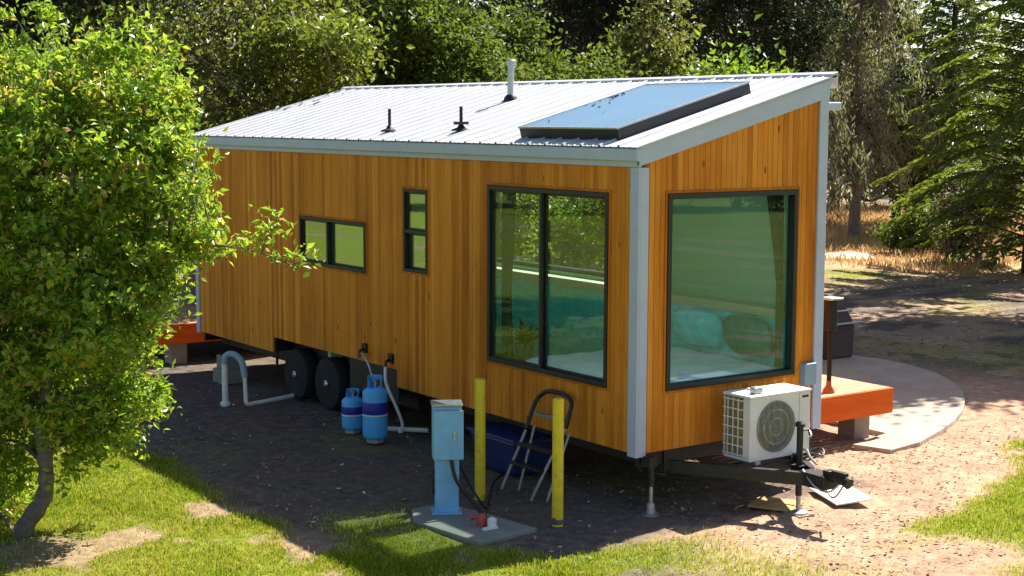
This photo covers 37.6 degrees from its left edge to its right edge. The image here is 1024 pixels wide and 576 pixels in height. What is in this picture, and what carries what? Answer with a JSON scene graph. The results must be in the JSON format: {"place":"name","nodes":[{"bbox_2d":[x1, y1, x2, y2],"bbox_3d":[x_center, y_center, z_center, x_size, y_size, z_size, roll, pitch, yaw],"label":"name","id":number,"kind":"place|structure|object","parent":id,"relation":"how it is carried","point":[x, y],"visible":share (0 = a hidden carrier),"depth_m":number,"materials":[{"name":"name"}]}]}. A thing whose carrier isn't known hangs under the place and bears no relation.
{"place":"outdoors","nodes":[
{"label":"outdoors","id":0,"kind":"place"},
{"bbox_2d":[0,155,1023,575],"bbox_3d":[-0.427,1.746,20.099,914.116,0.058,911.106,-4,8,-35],"label":"ground","id":1,"kind":"structure","parent":0,"point":[990,397],"depth_m":16.71,"materials":[{"name":"soil"}]},
{"bbox_2d":[0,0,204,329],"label":"dark tree","id":2,"kind":"object","parent":1,"relation":"on","point":[17,14],"visible":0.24,"depth_m":26.45,"materials":[{"name":"green plant"}]},
{"bbox_2d":[4,0,249,239],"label":"dark tree","id":3,"kind":"object","parent":1,"relation":"on","point":[91,22],"visible":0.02,"depth_m":33.65,"materials":[{"name":"green plant"}]},
{"bbox_2d":[0,0,324,538],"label":"leafy tree","id":4,"kind":"object","parent":1,"relation":"on","point":[45,236],"visible":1,"depth_m":13.81,"materials":[{"name":"green plant"}]},
{"bbox_2d":[121,304,222,364],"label":"timber deck","id":5,"kind":"structure","parent":1,"relation":"on","point":[177,342],"depth_m":24.44,"materials":[{"name":"orange wood"}]},
{"bbox_2d":[8,0,365,304],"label":"olive tree","id":6,"kind":"object","parent":1,"relation":"on","point":[260,9],"visible":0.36,"depth_m":26.47,"materials":[{"name":"green plant"}]},
{"bbox_2d":[213,354,242,384],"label":"concrete block","id":7,"kind":"structure","parent":1,"relation":"on","point":[234,373],"depth_m":22.69,"materials":[{"name":"grey concrete"}]},
{"bbox_2d":[220,351,294,406],"bbox_3d":[-3.504,1.242,21.019,1.108,0.792,0.440,-4,8,-35],"label":"drain pipe","id":8,"kind":"object","parent":1,"relation":"on","point":[226,356],"visible":1,"depth_m":20.80,"materials":[{"name":"white plastic"}]},
{"bbox_2d":[139,0,396,132],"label":"olive tree","id":9,"kind":"object","parent":1,"relation":"on","point":[208,104],"visible":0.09,"depth_m":28.00,"materials":[{"name":"green plant"}]},
{"bbox_2d":[203,0,414,111],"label":"tree","id":10,"kind":"object","parent":1,"relation":"on","point":[341,39],"visible":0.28,"depth_m":25.99,"materials":[{"name":"green plant"}]},
{"bbox_2d":[250,0,410,90],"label":"dark tree","id":11,"kind":"object","parent":1,"relation":"on","point":[332,6],"visible":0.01,"depth_m":36.45,"materials":[{"name":"green plant"}]},
{"bbox_2d":[341,388,362,433],"bbox_3d":[-2.023,1.559,19.089,0.286,0.556,0.286,-4,8,-35],"label":"gas cylinder","id":12,"kind":"object","parent":1,"relation":"on","point":[352,415],"visible":0.94,"depth_m":18.99,"materials":[{"name":"paint"}]},
{"bbox_2d":[362,374,387,443],"bbox_3d":[-1.687,1.489,18.519,0.316,0.826,0.316,-4,8,-35],"label":"gas cylinder","id":13,"kind":"object","parent":1,"relation":"on","point":[375,411],"visible":1,"depth_m":18.41,"materials":[{"name":"paint"}]},
{"bbox_2d":[358,353,373,379],"bbox_3d":[-1.850,0.980,18.952,0.050,0.245,0.988,-2,7,-16],"label":"gas hose","id":14,"kind":"object","parent":13,"relation":"attached to","point":[363,355],"visible":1,"depth_m":18.69,"materials":[{"name":"rubber"}]},
{"bbox_2d":[388,426,428,432],"bbox_3d":[-1.377,1.794,19.067,0.601,0.094,0.230,1,7,10],"label":"ground pipe","id":15,"kind":"object","parent":1,"relation":"on","point":[411,429],"visible":0.83,"depth_m":19.11,"materials":[{"name":"white plastic"}]},
{"bbox_2d":[337,0,552,85],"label":"round tree","id":16,"kind":"object","parent":1,"relation":"on","point":[440,38],"visible":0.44,"depth_m":29.81,"materials":[{"name":"green plant"}]},
{"bbox_2d":[411,505,536,545],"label":"concrete slab","id":17,"kind":"structure","parent":1,"relation":"on","point":[463,527],"depth_m":14.59,"materials":[{"name":"grey concrete"}]},
{"bbox_2d":[431,400,462,514],"bbox_3d":[-0.651,1.699,15.060,0.317,1.129,0.270,0,6,-5],"label":"electrical pedestal","id":18,"kind":"object","parent":17,"relation":"on","point":[447,430],"visible":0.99,"depth_m":14.94,"materials":[{"name":"metal"}]},
{"bbox_2d":[433,410,462,459],"bbox_3d":[-0.631,1.464,14.920,0.300,0.500,0.043,0,6,-5],"label":"cabinet door","id":19,"kind":"structure","parent":18,"relation":"in","point":[447,424],"depth_m":14.91,"materials":[{"name":"metal"}]},
{"bbox_2d":[459,462,506,508],"bbox_3d":[-0.144,1.898,16.134,0.289,0.544,2.058,2,7,16],"label":"power cable","id":20,"kind":"object","parent":18,"relation":"attached to","point":[475,493],"visible":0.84,"depth_m":15.23,"materials":[{"name":"black rubber"}]},
{"bbox_2d":[469,513,497,530],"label":"pipe fittings","id":21,"kind":"object","parent":17,"relation":"on","point":[490,523],"visible":1,"depth_m":14.58,"materials":[{"name":"red plastic"}]},
{"bbox_2d":[449,460,486,516],"bbox_3d":[-0.384,1.987,14.858,0.196,0.573,0.547,-5,8,-40],"label":"power cable","id":22,"kind":"object","parent":21,"relation":"attached to","point":[468,496],"visible":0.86,"depth_m":14.96,"materials":[{"name":"black rubber"}]},
{"bbox_2d":[475,378,485,500],"bbox_3d":[-0.335,1.630,15.797,0.116,1.375,0.116,-4,8,-35],"label":"bollard","id":23,"kind":"object","parent":1,"relation":"on","point":[480,389],"visible":0.92,"depth_m":15.74,"materials":[{"name":"yellow metal"}]},
{"bbox_2d":[466,422,551,475],"bbox_3d":[0.023,1.843,17.215,0.700,0.435,0.960,-4,8,-35],"label":"storage bin","id":24,"kind":"object","parent":1,"relation":"on","point":[502,439],"visible":0.62,"depth_m":16.94,"materials":[{"name":"blue plastic"}]},
{"bbox_2d":[1,0,1023,203],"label":"woods","id":25,"kind":"object","parent":1,"relation":"on","point":[485,6],"visible":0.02,"depth_m":62.59,"materials":[{"name":"green plant"}]},
{"bbox_2d":[192,59,853,516],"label":"tiny house","id":26,"kind":"structure","parent":1,"relation":"on","point":[372,191],"depth_m":17.28,"materials":[{"name":"brown wood"}]},
{"bbox_2d":[298,213,367,275],"bbox_3d":[-2.373,-0.597,20.047,0.107,0.706,1.876,-4,8,-35],"label":"slider window","id":27,"kind":"structure","parent":26,"relation":"in","point":[329,263],"depth_m":20.10,"materials":[{"name":"black metal"}]},
{"bbox_2d":[384,367,403,431],"bbox_3d":[-1.487,1.407,18.890,0.260,0.832,0.105,1,6,6],"label":"water hose","id":28,"kind":"object","parent":26,"relation":"hanging from","point":[393,399],"visible":0.99,"depth_m":18.86,"materials":[{"name":"white plastic"}]},
{"bbox_2d":[402,186,429,276],"bbox_3d":[-1.141,-0.693,18.293,0.107,1.071,0.606,-4,8,-35],"label":"slit window","id":29,"kind":"structure","parent":26,"relation":"in","point":[407,230],"depth_m":18.42,"materials":[{"name":"black metal"}]},
{"bbox_2d":[501,192,515,356],"bbox_3d":[-0.036,-0.226,17.060,0.074,2.021,0.223,-4,8,-35],"label":"curtain","id":30,"kind":"object","parent":26,"relation":"hanging from","point":[508,212],"visible":0.91,"depth_m":17.06,"materials":[{"name":"green fabric"}]},
{"bbox_2d":[513,318,552,360],"bbox_3d":[0.185,0.839,17.245,0.459,1.020,0.744,-10,12,-57],"label":"potted plant","id":31,"kind":"object","parent":26,"relation":"on","point":[524,346],"visible":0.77,"depth_m":17.13,"materials":[{"name":"green plant"}]},
{"bbox_2d":[486,182,610,390],"bbox_3d":[0.382,-0.070,16.207,0.107,2.061,2.226,-4,8,-35],"label":"sliding door window","id":32,"kind":"structure","parent":26,"relation":"in","point":[541,368],"depth_m":16.25,"materials":[{"name":"black metal"}]},
{"bbox_2d":[497,192,603,276],"bbox_3d":[0.593,-0.819,20.230,0.107,1.206,2.956,-4,8,-35],"label":"window frame","id":33,"kind":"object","parent":26,"relation":"in","point":[518,262],"depth_m":20.65,"materials":[{"name":"black metal"}]},
{"bbox_2d":[497,266,785,368],"bbox_3d":[1.238,0.536,19.119,0.218,1.190,6.400,-4,8,-35],"label":"sofa","id":34,"kind":"object","parent":26,"relation":"on","point":[575,315],"visible":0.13,"depth_m":19.50,"materials":[{"name":"teal fabric"}]},
{"bbox_2d":[526,345,773,382],"bbox_3d":[1.556,1.088,16.804,2.200,0.632,2.120,-4,8,-35],"label":"bed","id":35,"kind":"object","parent":26,"relation":"on","point":[687,364],"visible":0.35,"depth_m":16.53,"materials":[{"name":"white fabric"}]},
{"bbox_2d":[672,309,725,347],"bbox_3d":[2.173,0.467,17.495,0.300,0.440,0.760,-5,9,-41],"label":"cushion","id":36,"kind":"object","parent":35,"relation":"on","point":[699,328],"visible":0.99,"depth_m":17.34,"materials":[{"name":"teal fabric"}]},
{"bbox_2d":[723,315,773,357],"bbox_3d":[2.653,0.540,16.859,0.298,0.463,0.720,-4,8,-35],"label":"cushion","id":37,"kind":"object","parent":35,"relation":"on","point":[748,336],"visible":1,"depth_m":16.70,"materials":[{"name":"green fabric"}]},
{"bbox_2d":[662,187,799,393],"bbox_3d":[2.288,-0.008,15.709,1.906,2.061,0.107,-4,8,-35],"label":"picture window","id":38,"kind":"structure","parent":26,"relation":"in","point":[789,370],"depth_m":15.80,"materials":[{"name":"black metal"}]},
{"bbox_2d":[722,383,811,465],"bbox_3d":[2.694,1.362,15.659,1.070,0.783,0.515,-4,8,-35],"label":"air conditioner","id":39,"kind":"object","parent":26,"relation":"on","point":[759,423],"visible":0.87,"depth_m":15.39,"materials":[{"name":"metal"}]},
{"bbox_2d":[767,195,783,367],"bbox_3d":[2.834,-0.129,16.279,0.253,2.021,0.074,-4,8,-35],"label":"curtain","id":40,"kind":"object","parent":26,"relation":"hanging from","point":[776,209],"visible":0.88,"depth_m":16.28,"materials":[{"name":"green fabric"}]},
{"bbox_2d":[477,0,582,80],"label":"round tree","id":41,"kind":"object","parent":1,"relation":"on","point":[512,36],"visible":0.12,"depth_m":34.37,"materials":[{"name":"green plant"}]},
{"bbox_2d":[500,389,573,501],"bbox_3d":[0.267,1.649,15.960,0.525,1.099,0.732,-4,8,-35],"label":"step ladder","id":42,"kind":"object","parent":1,"relation":"on","point":[524,465],"visible":0.91,"depth_m":16.01,"materials":[{"name":"black metal"}]},
{"bbox_2d":[500,192,604,271],"bbox_3d":[0.924,-0.696,25.906,3.906,3.593,4.225,-4,8,-35],"label":"shrub","id":43,"kind":"object","parent":1,"relation":"on","point":[571,242],"visible":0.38,"depth_m":25.30,"materials":[{"name":"green plant"}]},
{"bbox_2d":[551,398,563,526],"bbox_3d":[0.446,1.755,14.715,0.130,1.375,0.125,-2,7,-16],"label":"bollard","id":44,"kind":"object","parent":1,"relation":"on","point":[557,519],"visible":0.92,"depth_m":14.67,"materials":[{"name":"yellow metal"}]},
{"bbox_2d":[133,270,1023,575],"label":"leaf litter","id":45,"kind":"object","parent":1,"relation":"on","point":[717,462],"visible":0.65,"depth_m":16.58,"materials":[{"name":"brown plant"}]},
{"bbox_2d":[493,0,673,79],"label":"dark tree","id":46,"kind":"object","parent":1,"relation":"on","point":[567,10],"visible":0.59,"depth_m":40.17,"materials":[{"name":"green plant"}]},
{"bbox_2d":[548,37,652,267],"bbox_3d":[1.728,-2.209,30.007,2.913,5.652,2.784,-4,8,-35],"label":"round tree","id":47,"kind":"object","parent":1,"relation":"on","point":[600,68],"visible":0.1,"depth_m":29.57,"materials":[{"name":"green plant"}]},
{"bbox_2d":[587,0,726,77],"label":"olive tree","id":48,"kind":"object","parent":1,"relation":"on","point":[654,51],"visible":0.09,"depth_m":31.31,"materials":[{"name":"green plant"}]},
{"bbox_2d":[660,13,799,76],"bbox_3d":[3.490,-1.499,23.880,2.934,5.617,3.135,2,7,12],"label":"sapling","id":49,"kind":"object","parent":1,"relation":"on","point":[741,69],"visible":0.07,"depth_m":23.61,"materials":[{"name":"green plant"}]},
{"bbox_2d":[666,0,867,73],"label":"dark tree","id":50,"kind":"object","parent":1,"relation":"on","point":[790,32],"visible":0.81,"depth_m":40.56,"materials":[{"name":"green plant"}]},
{"bbox_2d":[748,496,803,511],"bbox_3d":[2.737,2.238,15.571,0.480,0.024,0.420,3,7,26],"label":"plywood sheet","id":51,"kind":"object","parent":1,"relation":"on","point":[773,503],"visible":0.95,"depth_m":15.54,"materials":[{"name":"beige wood"}]},
{"bbox_2d":[711,4,880,179],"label":"dark tree","id":52,"kind":"object","parent":1,"relation":"on","point":[838,58],"visible":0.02,"depth_m":58.87,"materials":[{"name":"green plant"}]},
{"bbox_2d":[719,0,876,226],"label":"weeping tree","id":53,"kind":"object","parent":1,"relation":"on","point":[840,117],"visible":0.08,"depth_m":46.40,"materials":[{"name":"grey plant"}]},
{"bbox_2d":[783,512,814,517],"bbox_3d":[2.915,2.297,15.273,0.220,0.026,0.240,-4,8,-35],"label":"jack pad","id":54,"kind":"object","parent":1,"relation":"on","point":[806,515],"visible":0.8,"depth_m":15.20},
{"bbox_2d":[809,485,872,505],"bbox_3d":[3.471,2.173,15.879,0.399,0.057,0.720,-1,7,-11],"label":"white board","id":55,"kind":"object","parent":1,"relation":"on","point":[849,496],"visible":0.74,"depth_m":15.73,"materials":[{"name":"white wood"}]},
{"bbox_2d":[821,374,892,439],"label":"timber deck","id":56,"kind":"structure","parent":1,"relation":"on","point":[851,407],"depth_m":18.63,"materials":[{"name":"wood"}]},
{"bbox_2d":[822,296,843,393],"bbox_3d":[3.882,0.696,18.349,0.220,1.178,0.220,-4,8,-35],"label":"post lamp","id":57,"kind":"object","parent":56,"relation":"on","point":[830,312],"visible":0.92,"depth_m":18.30,"materials":[{"name":"metal"}]},
{"bbox_2d":[814,0,953,238],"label":"weeping tree","id":58,"kind":"object","parent":1,"relation":"on","point":[858,107],"visible":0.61,"depth_m":49.08,"materials":[{"name":"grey plant"}]},
{"bbox_2d":[822,355,964,453],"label":"concrete patio","id":59,"kind":"structure","parent":1,"relation":"on","point":[928,405],"depth_m":21.04,"materials":[{"name":"beige concrete"}]},
{"bbox_2d":[822,303,863,358],"bbox_3d":[5.309,0.700,25.028,0.840,0.880,0.680,-4,8,-35],"label":"covered grill","id":60,"kind":"object","parent":59,"relation":"on","point":[842,340],"visible":0.44,"depth_m":24.84,"materials":[{"name":"metal"}]},
{"bbox_2d":[833,39,975,223],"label":"dark tree","id":61,"kind":"object","parent":1,"relation":"on","point":[905,108],"visible":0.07,"depth_m":56.00,"materials":[{"name":"green plant"}]},
{"bbox_2d":[865,182,976,254],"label":"bush","id":62,"kind":"object","parent":1,"relation":"on","point":[909,226],"visible":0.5,"depth_m":44.80,"materials":[{"name":"green plant"}]},
{"bbox_2d":[843,0,1023,226],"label":"conifer","id":63,"kind":"object","parent":1,"relation":"on","point":[952,71],"visible":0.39,"depth_m":51.12,"materials":[{"name":"green plant"}]},
{"bbox_2d":[871,0,1023,273],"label":"conifer","id":64,"kind":"object","parent":1,"relation":"on","point":[1008,70],"visible":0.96,"depth_m":38.89,"materials":[{"name":"green plant"}]},
{"bbox_2d":[884,92,1023,214],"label":"dark tree","id":65,"kind":"object","parent":1,"relation":"on","point":[931,197],"visible":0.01,"depth_m":56.15,"materials":[{"name":"green plant"}]},
{"bbox_2d":[919,3,1023,154],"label":"dark tree","id":66,"kind":"object","parent":1,"relation":"on","point":[1015,89],"visible":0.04,"depth_m":57.31,"materials":[{"name":"green plant"}]},
{"bbox_2d":[922,155,1023,262],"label":"bush","id":67,"kind":"object","parent":1,"relation":"on","point":[962,242],"visible":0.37,"depth_m":41.78,"materials":[{"name":"green plant"}]},
{"bbox_2d":[959,0,1023,29],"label":"shade tree","id":68,"kind":"object","parent":1,"relation":"on","point":[999,8],"visible":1,"depth_m":29.91,"materials":[{"name":"green plant"}]},
{"bbox_2d":[0,267,1023,575],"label":"grass","id":69,"kind":"structure","parent":0,"point":[356,561],"depth_m":14.24,"materials":[{"name":"green plant"}]},
{"bbox_2d":[171,0,1023,114],"label":"sky","id":70,"kind":"structure","parent":0,"point":[997,2],"materials":[{"name":"white"}]},
{"bbox_2d":[557,201,1023,273],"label":"dry grass","id":71,"kind":"structure","parent":0,"point":[842,221],"depth_m":45.24,"materials":[{"name":"beige plant"}]},
{"bbox_2d":[825,251,875,259],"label":"dirt track","id":72,"kind":"structure","parent":0,"point":[849,255],"depth_m":44.28,"materials":[{"name":"beige soil"}]}
]}

